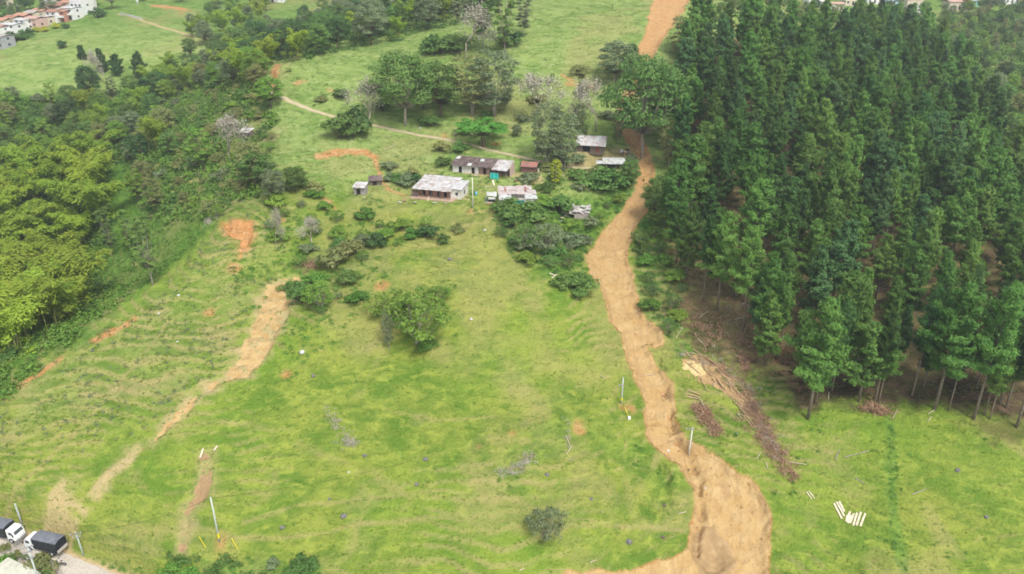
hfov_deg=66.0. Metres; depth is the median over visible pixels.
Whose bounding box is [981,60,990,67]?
broadleaf tree
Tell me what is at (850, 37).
pine tree
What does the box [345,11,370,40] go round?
bamboo clump
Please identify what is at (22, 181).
bamboo clump
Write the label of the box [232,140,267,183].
wispy tree
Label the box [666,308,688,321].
bush
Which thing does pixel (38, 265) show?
bamboo clump
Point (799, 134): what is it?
pine tree
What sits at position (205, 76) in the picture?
broadleaf tree
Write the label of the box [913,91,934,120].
pine tree
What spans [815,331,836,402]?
pine tree
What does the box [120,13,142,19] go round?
retaining wall
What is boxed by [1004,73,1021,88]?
broadleaf tree
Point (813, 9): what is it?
pine tree
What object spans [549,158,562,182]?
wispy tree
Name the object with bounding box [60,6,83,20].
town house
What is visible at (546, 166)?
bush
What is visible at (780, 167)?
pine tree
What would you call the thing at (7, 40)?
town house
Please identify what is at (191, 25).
bamboo clump
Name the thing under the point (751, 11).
pine tree
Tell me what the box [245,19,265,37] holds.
broadleaf tree
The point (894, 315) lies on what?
pine tree
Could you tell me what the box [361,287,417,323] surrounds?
scraggy tree
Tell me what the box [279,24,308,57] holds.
broadleaf tree
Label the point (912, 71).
pine tree
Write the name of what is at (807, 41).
pine tree
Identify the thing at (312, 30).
broadleaf tree
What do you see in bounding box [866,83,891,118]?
pine tree
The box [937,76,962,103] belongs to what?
pine tree
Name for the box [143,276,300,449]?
landslide scar
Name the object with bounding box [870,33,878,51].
pine tree
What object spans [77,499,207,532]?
power cable
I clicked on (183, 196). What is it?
broadleaf tree
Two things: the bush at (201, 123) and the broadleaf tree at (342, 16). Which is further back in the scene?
the broadleaf tree at (342, 16)
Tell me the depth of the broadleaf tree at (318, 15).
294.36 m
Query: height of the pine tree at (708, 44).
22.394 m
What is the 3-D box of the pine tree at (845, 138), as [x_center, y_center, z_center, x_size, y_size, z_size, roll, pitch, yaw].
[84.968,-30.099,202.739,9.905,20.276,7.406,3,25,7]
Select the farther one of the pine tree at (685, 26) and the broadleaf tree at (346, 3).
the broadleaf tree at (346, 3)
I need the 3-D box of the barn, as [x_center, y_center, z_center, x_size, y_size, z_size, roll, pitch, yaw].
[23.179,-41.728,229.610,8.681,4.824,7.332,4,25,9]
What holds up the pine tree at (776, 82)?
on the hillside ground at (34, 64)
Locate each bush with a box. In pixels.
[0,12,12,16]
[0,346,22,365]
[0,542,10,552]
[0,552,16,562]
[2,31,23,40]
[13,549,22,556]
[14,29,34,39]
[18,27,35,34]
[20,554,29,559]
[23,551,61,573]
[30,93,44,100]
[38,567,52,573]
[51,22,59,28]
[56,40,66,47]
[87,7,105,16]
[110,99,122,104]
[133,77,147,84]
[152,169,169,177]
[155,96,167,104]
[156,560,183,573]
[159,157,166,162]
[163,127,180,133]
[165,192,178,201]
[168,114,184,123]
[169,98,179,104]
[171,158,184,169]
[179,566,201,573]
[184,195,199,207]
[193,119,207,127]
[197,108,209,117]
[198,195,218,208]
[204,88,211,94]
[208,167,233,180]
[218,178,235,188]
[225,101,238,107]
[231,83,242,89]
[236,85,250,93]
[242,92,257,98]
[254,111,264,118]
[264,191,287,206]
[266,229,290,241]
[266,556,280,569]
[268,181,292,190]
[275,279,299,293]
[283,552,319,573]
[285,279,320,302]
[298,244,320,252]
[299,289,321,301]
[300,273,331,284]
[302,188,324,197]
[304,181,325,190]
[313,246,353,268]
[314,95,328,100]
[316,200,333,210]
[319,110,371,138]
[327,223,348,237]
[328,236,346,247]
[331,88,342,96]
[333,89,348,98]
[334,268,356,283]
[337,239,364,257]
[344,290,369,302]
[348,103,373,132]
[352,233,373,245]
[353,206,375,218]
[365,232,387,246]
[373,101,394,110]
[375,227,394,237]
[378,160,399,170]
[382,172,392,180]
[386,218,415,230]
[390,172,401,181]
[395,171,414,185]
[399,173,421,181]
[403,227,421,238]
[405,166,418,173]
[414,339,440,351]
[415,225,440,236]
[417,33,451,54]
[418,115,443,126]
[432,141,450,151]
[434,33,475,52]
[434,156,452,164]
[436,233,450,243]
[450,140,471,151]
[450,222,466,232]
[452,124,470,134]
[474,110,492,120]
[489,196,526,217]
[494,29,523,44]
[498,211,523,225]
[509,235,533,249]
[515,113,529,121]
[515,172,539,184]
[515,249,538,264]
[520,200,552,222]
[526,94,548,102]
[533,180,556,191]
[536,194,552,205]
[539,161,556,170]
[541,243,567,254]
[542,195,575,211]
[545,221,564,232]
[548,171,562,181]
[548,273,573,288]
[555,271,601,296]
[557,157,576,164]
[557,218,578,230]
[558,271,572,278]
[561,232,585,246]
[567,168,588,180]
[569,64,589,75]
[570,180,585,189]
[572,153,586,162]
[574,165,614,187]
[580,235,593,244]
[583,215,598,225]
[589,167,630,190]
[597,110,616,118]
[610,194,626,202]
[622,154,642,162]
[632,242,649,254]
[636,252,661,265]
[636,297,661,310]
[638,219,654,231]
[645,211,665,220]
[659,253,674,263]
[664,268,687,280]
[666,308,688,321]
[1012,7,1021,11]
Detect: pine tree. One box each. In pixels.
[654,158,692,241]
[663,138,684,181]
[665,78,693,136]
[665,187,688,262]
[666,99,693,148]
[672,37,700,75]
[674,201,705,279]
[678,19,696,61]
[678,134,715,210]
[682,14,697,59]
[682,62,697,101]
[683,0,713,42]
[684,135,691,159]
[688,77,704,133]
[690,120,717,207]
[694,22,718,61]
[695,0,717,35]
[695,210,753,310]
[696,37,716,105]
[696,214,718,300]
[698,66,731,119]
[698,186,720,233]
[699,92,728,158]
[705,206,725,239]
[707,134,739,206]
[708,116,727,161]
[709,224,730,286]
[710,55,726,89]
[712,12,734,52]
[715,0,737,44]
[717,20,738,55]
[718,108,749,180]
[719,49,733,67]
[721,59,743,126]
[724,95,751,151]
[725,39,737,67]
[725,81,747,125]
[727,224,773,333]
[732,232,758,302]
[733,121,768,190]
[735,0,769,41]
[735,3,750,55]
[735,15,760,58]
[735,177,778,239]
[737,30,759,98]
[738,36,764,100]
[739,154,768,210]
[743,58,766,120]
[747,271,766,339]
[748,110,761,145]
[750,78,769,120]
[750,251,794,344]
[752,290,788,365]
[757,28,776,78]
[757,173,784,255]
[758,61,786,127]
[758,93,787,163]
[759,2,784,49]
[760,0,782,33]
[760,9,769,30]
[762,0,778,31]
[762,28,783,79]
[762,121,791,162]
[762,153,775,178]
[764,153,791,216]
[765,66,777,111]
[766,204,802,265]
[777,16,792,56]
[777,250,807,306]
[777,282,795,358]
[778,29,797,64]
[778,82,799,151]
[778,112,791,154]
[779,176,803,216]
[779,296,856,419]
[780,46,796,99]
[781,70,798,109]
[782,0,801,41]
[783,46,820,129]
[784,188,812,263]
[786,123,806,174]
[789,132,825,182]
[789,163,810,194]
[791,32,816,68]
[791,66,811,138]
[791,309,813,364]
[793,11,823,63]
[794,19,803,47]
[795,28,820,62]
[796,218,832,293]
[797,47,819,75]
[797,247,838,319]
[798,171,820,234]
[800,90,819,133]
[804,64,820,105]
[805,0,824,40]
[807,97,837,161]
[807,159,846,239]
[810,219,863,296]
[812,59,832,96]
[812,69,837,130]
[813,198,843,248]
[814,112,842,184]
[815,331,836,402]
[816,19,834,59]
[817,0,837,32]
[817,19,831,52]
[817,151,838,209]
[818,268,875,375]
[821,50,832,75]
[821,80,852,152]
[824,132,856,166]
[826,30,845,71]
[827,42,845,80]
[830,13,848,43]
[831,7,855,43]
[831,59,855,140]
[831,295,860,390]
[835,162,864,219]
[836,105,849,139]
[836,134,864,199]
[840,19,857,47]
[840,116,857,146]
[842,48,855,70]
[842,320,897,402]
[844,24,873,89]
[844,90,870,140]
[845,32,854,57]
[847,69,859,113]
[847,203,874,259]
[848,8,856,24]
[849,1,859,17]
[851,178,877,239]
[852,68,869,109]
[853,12,870,43]
[853,267,876,322]
[854,51,879,92]
[855,7,862,18]
[855,73,877,117]
[856,106,879,171]
[857,0,868,11]
[857,138,906,206]
[857,291,875,358]
[859,24,874,65]
[860,129,899,187]
[861,109,892,171]
[865,2,876,26]
[865,172,894,256]
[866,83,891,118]
[867,232,901,298]
[868,12,885,52]
[869,78,894,127]
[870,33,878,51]
[871,80,891,115]
[872,35,887,55]
[873,319,908,403]
[874,307,905,402]
[875,48,886,80]
[875,70,897,106]
[876,0,888,19]
[877,19,888,37]
[878,4,900,26]
[878,46,887,70]
[878,274,907,322]
[882,13,889,33]
[884,4,899,43]
[885,32,903,61]
[885,43,898,73]
[885,168,906,240]
[886,5,900,29]
[888,73,895,110]
[888,85,912,128]
[889,101,915,139]
[889,215,914,287]
[890,59,906,109]
[890,115,910,163]
[890,116,926,182]
[890,241,932,324]
[891,81,913,128]
[894,79,908,113]
[895,31,906,60]
[896,47,913,84]
[896,68,923,111]
[896,152,920,224]
[896,304,914,353]
[897,2,907,29]
[898,3,922,34]
[898,178,920,218]
[901,21,912,45]
[904,18,921,49]
[904,47,924,79]
[906,68,915,98]
[908,192,933,249]
[910,286,948,395]
[911,114,934,162]
[912,32,922,59]
[912,206,949,287]
[912,228,941,286]
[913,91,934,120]
[913,134,940,211]
[914,45,931,68]
[914,71,929,110]
[915,313,949,388]
[916,279,987,410]
[919,7,932,43]
[919,141,965,214]
[921,28,929,47]
[923,110,948,150]
[923,119,939,157]
[926,27,940,49]
[926,64,947,104]
[926,257,960,319]
[927,34,940,81]
[928,31,954,80]
[930,84,939,111]
[930,248,961,289]
[932,195,954,242]
[934,55,959,84]
[934,81,952,108]
[934,111,951,143]
[934,124,950,151]
[935,89,956,134]
[935,136,951,157]
[936,14,952,59]
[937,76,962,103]
[937,120,970,184]
[938,48,950,72]
[939,44,955,57]
[941,177,985,250]
[945,166,974,230]
[946,78,977,135]
[948,317,979,411]
[949,33,965,54]
[949,273,986,320]
[951,33,966,74]
[951,238,990,295]
[952,54,975,86]
[953,39,981,70]
[954,166,981,247]
[955,39,975,74]
[956,225,983,272]
[957,112,983,164]
[959,92,979,136]
[960,68,969,95]
[961,264,993,314]
[963,127,990,179]
[964,106,990,149]
[965,185,1006,245]
[965,280,1023,419]
[967,128,999,183]
[968,65,979,88]
[968,70,985,96]
[972,314,999,388]
[974,167,979,183]
[975,145,1017,223]
[977,74,1003,113]
[977,92,996,128]
[978,259,991,293]
[983,349,1013,414]
[984,285,1011,329]
[987,346,1021,419]
[988,92,1009,125]
[989,99,1012,144]
[990,272,1016,311]
[991,116,1004,147]
[991,156,1023,214]
[991,178,1023,233]
[991,200,1023,263]
[994,218,1023,282]
[994,232,1023,287]
[996,133,1002,146]
[999,299,1023,404]
[1001,123,1023,164]
[1005,302,1023,408]
[1012,161,1023,191]
[1012,266,1023,300]
[1015,357,1023,428]
[1016,178,1023,218]
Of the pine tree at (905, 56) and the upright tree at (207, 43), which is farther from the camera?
the upright tree at (207, 43)
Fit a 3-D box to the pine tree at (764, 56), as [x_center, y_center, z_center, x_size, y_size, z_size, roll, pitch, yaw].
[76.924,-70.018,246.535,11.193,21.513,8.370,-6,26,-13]
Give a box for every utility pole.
[14,503,22,525]
[21,544,37,573]
[69,531,84,556]
[210,497,219,542]
[472,178,473,207]
[619,377,623,403]
[686,427,693,455]
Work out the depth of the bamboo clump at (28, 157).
259.45 m
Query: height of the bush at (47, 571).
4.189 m
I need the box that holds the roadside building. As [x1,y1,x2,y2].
[0,557,40,573]
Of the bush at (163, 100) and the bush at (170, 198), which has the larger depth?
the bush at (163, 100)
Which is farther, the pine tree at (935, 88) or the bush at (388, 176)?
the pine tree at (935, 88)
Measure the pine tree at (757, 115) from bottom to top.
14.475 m
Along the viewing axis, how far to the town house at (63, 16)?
411.95 m
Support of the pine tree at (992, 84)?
on the hillside ground at (34, 64)
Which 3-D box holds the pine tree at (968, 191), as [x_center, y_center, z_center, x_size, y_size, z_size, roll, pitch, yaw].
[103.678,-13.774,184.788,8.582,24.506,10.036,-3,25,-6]
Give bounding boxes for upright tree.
[0,110,12,127]
[28,103,40,113]
[33,118,50,135]
[41,82,56,101]
[55,95,68,110]
[77,120,90,138]
[93,91,102,103]
[104,76,116,97]
[120,142,134,158]
[123,167,142,201]
[135,153,145,161]
[140,176,165,211]
[148,105,164,116]
[166,59,179,81]
[179,52,188,66]
[183,127,212,168]
[204,41,212,48]
[213,43,231,65]
[272,21,293,57]
[297,14,306,20]
[315,0,328,8]
[326,3,342,15]
[393,2,408,32]
[405,0,421,22]
[450,0,463,17]
[797,2,803,15]
[885,0,903,15]
[959,2,966,13]
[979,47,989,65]
[989,32,999,43]
[998,1,1007,11]
[1002,17,1008,26]
[1007,116,1022,135]
[1014,21,1020,32]
[1017,27,1023,37]
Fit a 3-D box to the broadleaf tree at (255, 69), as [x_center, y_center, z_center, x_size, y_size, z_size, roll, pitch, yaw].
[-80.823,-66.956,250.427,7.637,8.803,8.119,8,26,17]
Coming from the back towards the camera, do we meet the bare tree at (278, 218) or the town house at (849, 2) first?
the town house at (849, 2)
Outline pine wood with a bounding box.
[898,1,1023,273]
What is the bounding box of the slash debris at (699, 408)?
[298,256,900,484]
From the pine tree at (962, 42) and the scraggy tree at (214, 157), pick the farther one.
the pine tree at (962, 42)
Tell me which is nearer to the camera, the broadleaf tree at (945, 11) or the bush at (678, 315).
the bush at (678, 315)
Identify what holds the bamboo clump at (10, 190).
on the hillside ground at (34, 64)
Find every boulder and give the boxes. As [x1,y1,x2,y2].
[340,513,346,518]
[626,539,632,544]
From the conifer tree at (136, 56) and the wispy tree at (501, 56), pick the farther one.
the conifer tree at (136, 56)
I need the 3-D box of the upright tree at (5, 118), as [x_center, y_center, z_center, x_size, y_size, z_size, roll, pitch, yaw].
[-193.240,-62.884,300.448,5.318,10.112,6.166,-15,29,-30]
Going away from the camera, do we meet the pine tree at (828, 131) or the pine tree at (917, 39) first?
the pine tree at (828, 131)
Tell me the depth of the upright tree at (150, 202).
225.59 m
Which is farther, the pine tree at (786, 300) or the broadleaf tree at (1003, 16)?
the broadleaf tree at (1003, 16)
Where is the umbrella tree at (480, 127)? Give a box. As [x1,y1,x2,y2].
[454,114,509,147]
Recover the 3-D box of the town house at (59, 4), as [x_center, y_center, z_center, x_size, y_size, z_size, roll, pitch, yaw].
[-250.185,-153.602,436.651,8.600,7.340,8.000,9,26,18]
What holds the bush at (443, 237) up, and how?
on the hillside ground at (34, 64)
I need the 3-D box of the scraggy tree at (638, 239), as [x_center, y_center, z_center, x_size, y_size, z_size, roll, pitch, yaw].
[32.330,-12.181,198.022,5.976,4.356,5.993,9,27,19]
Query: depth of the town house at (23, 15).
418.86 m
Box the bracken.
[0,206,287,467]
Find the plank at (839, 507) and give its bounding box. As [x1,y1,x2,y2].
[836,502,844,515]
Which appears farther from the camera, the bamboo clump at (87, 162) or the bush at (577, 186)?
the bamboo clump at (87, 162)
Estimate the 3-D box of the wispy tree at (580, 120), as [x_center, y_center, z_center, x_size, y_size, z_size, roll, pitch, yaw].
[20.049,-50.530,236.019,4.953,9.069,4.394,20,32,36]
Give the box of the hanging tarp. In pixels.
[490,172,498,179]
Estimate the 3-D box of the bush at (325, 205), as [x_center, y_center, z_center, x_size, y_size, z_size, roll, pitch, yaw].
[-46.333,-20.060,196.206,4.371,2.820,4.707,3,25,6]
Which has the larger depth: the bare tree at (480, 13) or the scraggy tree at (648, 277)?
the bare tree at (480, 13)
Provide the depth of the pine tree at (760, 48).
238.96 m
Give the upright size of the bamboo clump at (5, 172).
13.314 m
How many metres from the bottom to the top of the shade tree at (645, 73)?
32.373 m
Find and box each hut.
[237,127,253,138]
[352,181,367,194]
[368,175,381,185]
[561,204,590,218]
[618,149,629,155]
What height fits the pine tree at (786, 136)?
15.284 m
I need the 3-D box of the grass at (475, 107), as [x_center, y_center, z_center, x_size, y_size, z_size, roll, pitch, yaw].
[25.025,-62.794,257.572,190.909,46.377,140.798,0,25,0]
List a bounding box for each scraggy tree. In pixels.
[171,107,182,113]
[175,132,185,141]
[184,154,202,166]
[185,104,199,112]
[196,198,223,212]
[204,123,220,135]
[206,205,224,217]
[208,153,221,162]
[211,92,221,100]
[224,152,237,160]
[229,106,241,118]
[263,142,274,150]
[264,219,276,227]
[267,131,275,138]
[279,208,290,215]
[290,254,307,265]
[296,200,306,206]
[305,213,317,217]
[312,226,322,233]
[314,304,327,312]
[329,210,344,221]
[351,271,361,278]
[356,251,369,260]
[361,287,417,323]
[374,219,385,227]
[385,285,451,345]
[392,301,417,317]
[420,215,433,225]
[425,285,453,301]
[493,226,508,236]
[508,221,541,248]
[523,223,567,253]
[524,505,568,545]
[540,230,555,242]
[542,254,559,266]
[558,253,577,265]
[562,243,573,250]
[595,211,604,216]
[630,229,650,243]
[641,271,657,281]
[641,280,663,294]
[654,240,666,251]
[657,217,669,226]
[659,227,678,240]
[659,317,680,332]
[663,293,683,307]
[676,282,690,292]
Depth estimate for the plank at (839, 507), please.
140.44 m
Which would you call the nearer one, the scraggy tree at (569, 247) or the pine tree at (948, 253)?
the pine tree at (948, 253)
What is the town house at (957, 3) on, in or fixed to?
on the hillside ground at (34, 64)
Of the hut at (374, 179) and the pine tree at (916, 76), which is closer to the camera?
the hut at (374, 179)
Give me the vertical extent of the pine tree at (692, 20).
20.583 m
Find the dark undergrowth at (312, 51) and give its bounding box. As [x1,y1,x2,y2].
[0,3,1023,573]
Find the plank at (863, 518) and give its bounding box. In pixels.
[859,513,865,525]
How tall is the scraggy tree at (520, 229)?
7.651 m
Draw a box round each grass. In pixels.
[0,206,283,482]
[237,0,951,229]
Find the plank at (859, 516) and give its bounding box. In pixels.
[856,512,861,525]
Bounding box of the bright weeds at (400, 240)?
[100,76,988,573]
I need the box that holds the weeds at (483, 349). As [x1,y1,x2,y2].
[31,197,1015,563]
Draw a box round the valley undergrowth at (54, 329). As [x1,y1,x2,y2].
[0,9,1023,407]
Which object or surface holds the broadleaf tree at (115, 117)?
on the hillside ground at (34, 64)
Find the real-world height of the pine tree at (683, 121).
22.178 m
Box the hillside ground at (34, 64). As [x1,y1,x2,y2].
[0,0,1023,573]
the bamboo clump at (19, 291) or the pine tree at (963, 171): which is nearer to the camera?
the bamboo clump at (19, 291)
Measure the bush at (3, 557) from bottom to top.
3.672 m
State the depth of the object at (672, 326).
173.07 m
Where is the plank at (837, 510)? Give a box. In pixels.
[833,503,842,518]
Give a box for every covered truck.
[0,517,25,543]
[22,530,67,555]
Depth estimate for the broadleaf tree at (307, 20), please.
342.68 m
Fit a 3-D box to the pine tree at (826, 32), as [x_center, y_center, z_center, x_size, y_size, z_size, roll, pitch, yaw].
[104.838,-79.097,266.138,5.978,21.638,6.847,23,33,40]
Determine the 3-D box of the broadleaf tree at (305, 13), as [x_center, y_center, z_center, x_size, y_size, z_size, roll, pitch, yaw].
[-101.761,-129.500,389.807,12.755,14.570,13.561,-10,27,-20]
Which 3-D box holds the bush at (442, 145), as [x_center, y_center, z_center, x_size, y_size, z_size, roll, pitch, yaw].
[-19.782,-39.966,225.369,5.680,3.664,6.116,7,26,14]
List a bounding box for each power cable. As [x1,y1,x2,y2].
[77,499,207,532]
[216,379,621,497]
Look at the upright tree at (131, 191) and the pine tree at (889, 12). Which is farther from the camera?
the pine tree at (889, 12)
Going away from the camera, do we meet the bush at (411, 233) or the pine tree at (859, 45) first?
the bush at (411, 233)
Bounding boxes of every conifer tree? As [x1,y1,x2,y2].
[76,45,86,59]
[95,47,108,72]
[106,52,124,75]
[128,51,147,77]
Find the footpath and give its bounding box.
[266,75,599,169]
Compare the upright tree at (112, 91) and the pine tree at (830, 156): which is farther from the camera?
the upright tree at (112, 91)
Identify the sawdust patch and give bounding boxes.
[682,361,707,376]
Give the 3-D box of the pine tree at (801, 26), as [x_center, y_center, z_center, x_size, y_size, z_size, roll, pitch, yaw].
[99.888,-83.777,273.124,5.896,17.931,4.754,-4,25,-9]
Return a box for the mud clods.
[593,3,763,568]
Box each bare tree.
[82,48,104,89]
[211,113,253,160]
[269,208,284,247]
[294,216,319,243]
[343,75,389,118]
[456,1,500,56]
[514,70,568,120]
[564,75,605,131]
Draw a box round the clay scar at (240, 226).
[225,220,253,257]
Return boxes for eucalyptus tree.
[93,205,116,256]
[115,209,136,247]
[128,211,159,285]
[471,0,494,48]
[493,0,516,61]
[515,0,531,36]
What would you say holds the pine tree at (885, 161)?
on the hillside ground at (34, 64)
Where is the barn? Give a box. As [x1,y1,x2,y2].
[576,135,606,154]
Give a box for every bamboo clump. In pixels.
[0,142,27,173]
[0,143,43,179]
[0,160,18,181]
[0,168,37,205]
[0,183,34,213]
[0,195,18,225]
[0,198,37,236]
[0,213,42,241]
[0,233,39,260]
[0,235,19,256]
[0,241,53,277]
[0,250,53,262]
[0,255,54,297]
[0,281,40,342]
[0,302,44,354]
[2,280,27,329]
[3,277,53,334]
[4,275,87,320]
[6,268,46,333]
[8,166,51,207]
[11,157,59,193]
[12,272,83,328]
[13,133,72,179]
[13,210,78,252]
[21,228,86,265]
[24,254,67,274]
[29,239,80,258]
[30,188,78,234]
[32,154,77,183]
[36,171,84,206]
[37,245,112,309]
[38,174,98,222]
[42,273,83,329]
[44,148,83,176]
[46,209,93,246]
[52,144,105,164]
[58,152,114,183]
[61,179,135,230]
[66,149,113,184]
[67,129,100,156]
[70,87,94,112]
[70,129,121,165]
[88,102,109,123]
[129,86,150,108]
[135,64,160,85]
[136,114,152,127]
[137,115,168,151]
[148,63,173,85]
[159,51,180,75]
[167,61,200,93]
[183,19,197,37]
[192,14,210,26]
[205,46,229,60]
[211,9,233,33]
[215,48,238,72]
[219,46,252,81]
[222,35,249,42]
[224,1,245,21]
[226,38,241,47]
[228,6,248,27]
[246,2,264,15]
[250,0,265,15]
[250,39,278,63]
[253,34,279,64]
[262,0,269,10]
[273,30,292,56]
[285,27,308,60]
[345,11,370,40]
[387,15,406,40]
[391,0,414,26]
[434,0,452,20]
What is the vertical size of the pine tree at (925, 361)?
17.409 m
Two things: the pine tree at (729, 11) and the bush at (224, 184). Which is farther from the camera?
the pine tree at (729, 11)
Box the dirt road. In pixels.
[0,536,115,573]
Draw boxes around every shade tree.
[364,48,438,125]
[597,49,691,158]
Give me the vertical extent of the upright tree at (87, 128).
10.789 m
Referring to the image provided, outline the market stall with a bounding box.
[486,192,496,202]
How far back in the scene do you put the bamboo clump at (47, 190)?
242.70 m
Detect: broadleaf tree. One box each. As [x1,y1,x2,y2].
[0,0,7,6]
[0,91,14,107]
[0,101,17,123]
[0,125,18,143]
[0,140,14,158]
[2,86,21,102]
[6,2,22,13]
[12,135,34,148]
[17,0,28,9]
[22,109,40,122]
[24,0,34,8]
[27,115,45,130]
[32,133,51,145]
[36,0,56,9]
[41,137,62,151]
[42,102,58,121]
[51,98,79,120]
[56,84,79,101]
[57,120,84,141]
[63,110,87,129]
[74,65,100,98]
[79,112,106,132]
[89,122,113,141]
[105,115,124,128]
[105,119,128,141]
[114,104,136,118]
[119,74,137,89]
[119,87,136,103]
[120,110,142,131]
[120,132,151,155]
[124,97,141,110]
[129,128,152,143]
[130,159,153,180]
[139,92,161,110]
[141,70,169,95]
[149,105,176,128]
[154,78,176,98]
[156,132,180,155]
[171,77,190,88]
[172,176,182,184]
[177,191,190,201]
[179,37,197,56]
[184,13,194,22]
[188,55,202,69]
[190,62,206,77]
[191,69,207,84]
[192,17,211,45]
[197,49,210,60]
[203,1,214,14]
[203,64,218,81]
[204,61,223,85]
[207,39,230,59]
[207,50,221,61]
[208,14,218,26]
[210,0,218,8]
[210,33,224,44]
[213,56,245,83]
[215,69,231,84]
[220,25,249,49]
[223,0,235,7]
[223,7,231,15]
[230,18,237,25]
[233,148,274,183]
[234,179,247,190]
[235,37,260,58]
[238,26,257,37]
[238,45,258,64]
[239,49,271,73]
[242,3,251,12]
[242,12,253,21]
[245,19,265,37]
[245,63,268,86]
[254,18,271,31]
[254,74,284,107]
[257,28,282,54]
[258,167,284,195]
[262,14,271,21]
[266,18,287,28]
[274,16,308,40]
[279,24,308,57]
[281,166,309,191]
[293,21,307,52]
[295,10,311,20]
[296,4,311,15]
[299,280,339,310]
[301,12,332,35]
[302,10,318,22]
[305,21,331,55]
[316,8,334,40]
[316,20,333,39]
[324,15,348,47]
[327,0,343,5]
[332,13,351,39]
[338,0,355,13]
[341,6,356,33]
[350,5,389,45]
[351,0,360,8]
[355,0,389,30]
[379,0,405,12]
[385,6,402,24]
[410,68,440,108]
[412,0,442,29]
[414,59,465,117]
[457,0,476,12]
[477,0,500,13]
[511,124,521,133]
[596,38,637,81]
[606,82,619,93]
[619,158,641,187]
[621,42,639,62]
[639,173,665,216]
[640,62,690,132]
[693,35,703,62]
[714,1,728,14]
[734,0,742,12]
[802,1,810,11]
[812,0,822,7]
[831,4,843,14]
[920,1,931,7]
[936,15,944,22]
[940,9,950,15]
[949,5,956,12]
[952,21,961,29]
[964,12,972,18]
[964,28,973,37]
[965,0,976,11]
[969,16,978,23]
[975,6,986,14]
[977,0,986,6]
[977,14,985,22]
[980,30,988,37]
[981,40,990,47]
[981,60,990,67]
[983,0,1000,10]
[983,72,989,82]
[984,21,999,32]
[985,72,1007,85]
[986,48,994,55]
[995,82,1016,97]
[996,11,1011,20]
[996,26,1006,33]
[999,60,1016,72]
[1000,31,1016,41]
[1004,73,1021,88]
[1006,4,1014,9]
[1009,91,1023,110]
[1014,43,1023,54]
[1016,18,1023,30]
[1020,77,1023,90]
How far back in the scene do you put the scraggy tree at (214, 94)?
264.31 m
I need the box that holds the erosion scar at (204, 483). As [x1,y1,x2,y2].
[178,453,212,551]
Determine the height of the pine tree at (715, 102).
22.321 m
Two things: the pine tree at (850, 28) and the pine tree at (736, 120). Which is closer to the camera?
the pine tree at (736, 120)
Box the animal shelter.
[596,157,624,169]
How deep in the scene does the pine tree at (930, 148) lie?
204.79 m
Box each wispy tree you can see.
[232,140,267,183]
[380,309,393,346]
[450,51,489,115]
[465,49,523,116]
[524,98,567,162]
[546,112,583,169]
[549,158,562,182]
[572,103,586,130]
[581,124,587,134]
[612,110,623,142]
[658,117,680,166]
[665,15,702,50]
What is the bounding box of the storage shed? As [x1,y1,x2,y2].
[520,161,538,172]
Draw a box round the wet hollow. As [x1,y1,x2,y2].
[688,526,736,573]
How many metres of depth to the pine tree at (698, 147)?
191.93 m
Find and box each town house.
[0,17,9,23]
[0,22,25,33]
[0,25,8,33]
[0,34,15,49]
[4,15,22,21]
[12,18,31,28]
[13,12,31,17]
[22,10,38,15]
[24,16,48,27]
[32,8,47,15]
[40,15,54,24]
[43,9,61,22]
[48,2,65,8]
[57,10,70,21]
[59,0,69,5]
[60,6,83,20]
[69,0,94,15]
[259,0,285,2]
[803,0,824,6]
[823,2,844,10]
[840,0,856,5]
[865,0,880,3]
[903,0,924,8]
[942,0,966,11]
[971,0,993,6]
[998,0,1019,4]
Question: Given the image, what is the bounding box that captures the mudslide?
[565,0,771,573]
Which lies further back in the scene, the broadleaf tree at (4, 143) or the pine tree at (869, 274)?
the broadleaf tree at (4, 143)
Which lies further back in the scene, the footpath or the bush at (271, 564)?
the footpath
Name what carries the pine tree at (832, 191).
on the hillside ground at (34, 64)
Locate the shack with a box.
[450,155,514,177]
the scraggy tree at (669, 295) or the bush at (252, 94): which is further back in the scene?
the bush at (252, 94)
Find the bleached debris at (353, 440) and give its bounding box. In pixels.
[202,211,800,477]
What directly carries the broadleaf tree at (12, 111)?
on the hillside ground at (34, 64)
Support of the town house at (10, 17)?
on the hillside ground at (34, 64)
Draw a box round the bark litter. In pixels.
[681,355,759,425]
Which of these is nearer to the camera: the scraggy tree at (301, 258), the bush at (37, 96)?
the scraggy tree at (301, 258)
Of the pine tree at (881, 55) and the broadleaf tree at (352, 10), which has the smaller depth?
the pine tree at (881, 55)
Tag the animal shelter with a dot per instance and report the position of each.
(609, 162)
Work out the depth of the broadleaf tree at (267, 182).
193.20 m
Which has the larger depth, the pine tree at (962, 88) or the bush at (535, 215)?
the pine tree at (962, 88)
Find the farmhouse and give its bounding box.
[410,174,469,202]
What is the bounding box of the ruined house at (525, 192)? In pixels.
[498,185,537,204]
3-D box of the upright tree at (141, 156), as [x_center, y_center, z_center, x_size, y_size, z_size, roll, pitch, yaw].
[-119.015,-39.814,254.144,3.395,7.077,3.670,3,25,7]
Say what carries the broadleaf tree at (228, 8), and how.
on the hillside ground at (34, 64)
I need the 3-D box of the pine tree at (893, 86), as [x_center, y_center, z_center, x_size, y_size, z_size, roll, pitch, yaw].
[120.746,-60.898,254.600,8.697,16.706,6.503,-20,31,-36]
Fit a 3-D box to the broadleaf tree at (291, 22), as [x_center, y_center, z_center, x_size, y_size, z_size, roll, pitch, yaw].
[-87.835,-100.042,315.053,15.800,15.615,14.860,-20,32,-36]
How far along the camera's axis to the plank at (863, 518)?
138.19 m
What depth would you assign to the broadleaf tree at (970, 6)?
455.23 m

